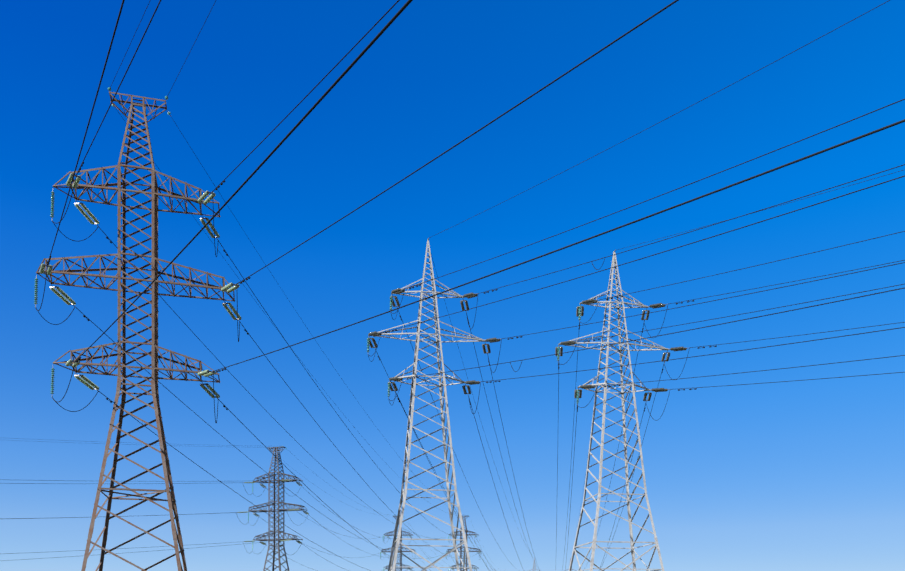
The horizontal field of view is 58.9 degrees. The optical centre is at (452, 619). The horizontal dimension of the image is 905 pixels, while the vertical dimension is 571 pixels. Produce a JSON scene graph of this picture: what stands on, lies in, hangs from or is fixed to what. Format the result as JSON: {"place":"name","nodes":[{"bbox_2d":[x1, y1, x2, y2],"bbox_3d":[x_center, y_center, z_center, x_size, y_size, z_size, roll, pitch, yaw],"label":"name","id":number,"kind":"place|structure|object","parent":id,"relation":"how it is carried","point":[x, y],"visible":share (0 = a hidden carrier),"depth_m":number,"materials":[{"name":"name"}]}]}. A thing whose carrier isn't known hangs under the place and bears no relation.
{"place":"outdoors","nodes":[
{"label":"outdoors","id":0,"kind":"place"},
{"bbox_2d":[0,0,904,570],"label":"sky","id":1,"kind":"structure","parent":0,"point":[805,475],"materials":[{"name":"blue"}]},
{"bbox_3d":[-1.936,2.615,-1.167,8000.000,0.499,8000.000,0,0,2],"label":"ground","id":2,"kind":"structure","parent":0,"visible":0},
{"bbox_2d":[34,87,241,570],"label":"pylon","id":3,"kind":"object","parent":2,"relation":"on","point":[155,272],"visible":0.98,"depth_m":60.10,"materials":[{"name":"metal"}]},
{"bbox_2d":[237,446,308,570],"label":"pylon","id":4,"kind":"object","parent":2,"relation":"on","point":[269,482],"visible":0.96,"depth_m":177.44,"materials":[{"name":"grey metal"}]},
{"bbox_2d":[380,516,415,570],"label":"pylon","id":5,"kind":"object","parent":2,"relation":"on","point":[400,550],"visible":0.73,"depth_m":315.57,"materials":[{"name":"grey metal"}]},
{"bbox_2d":[4,0,904,570],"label":"conductors","id":6,"kind":"object","parent":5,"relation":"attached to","point":[390,22],"visible":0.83,"depth_m":48.81,"materials":[{"name":"grey"}]},
{"bbox_2d":[367,238,501,570],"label":"pylon","id":7,"kind":"object","parent":2,"relation":"on","point":[397,378],"visible":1,"depth_m":74.14,"materials":[{"name":"white metal"}]},
{"bbox_2d":[446,516,480,570],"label":"pylon","id":8,"kind":"object","parent":2,"relation":"on","point":[461,548],"visible":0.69,"depth_m":313.84,"materials":[{"name":"grey metal"}]},
{"bbox_2d":[555,250,689,570],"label":"pylon","id":9,"kind":"object","parent":2,"relation":"on","point":[580,308],"visible":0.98,"depth_m":76.56,"materials":[{"name":"white metal"}]}
]}

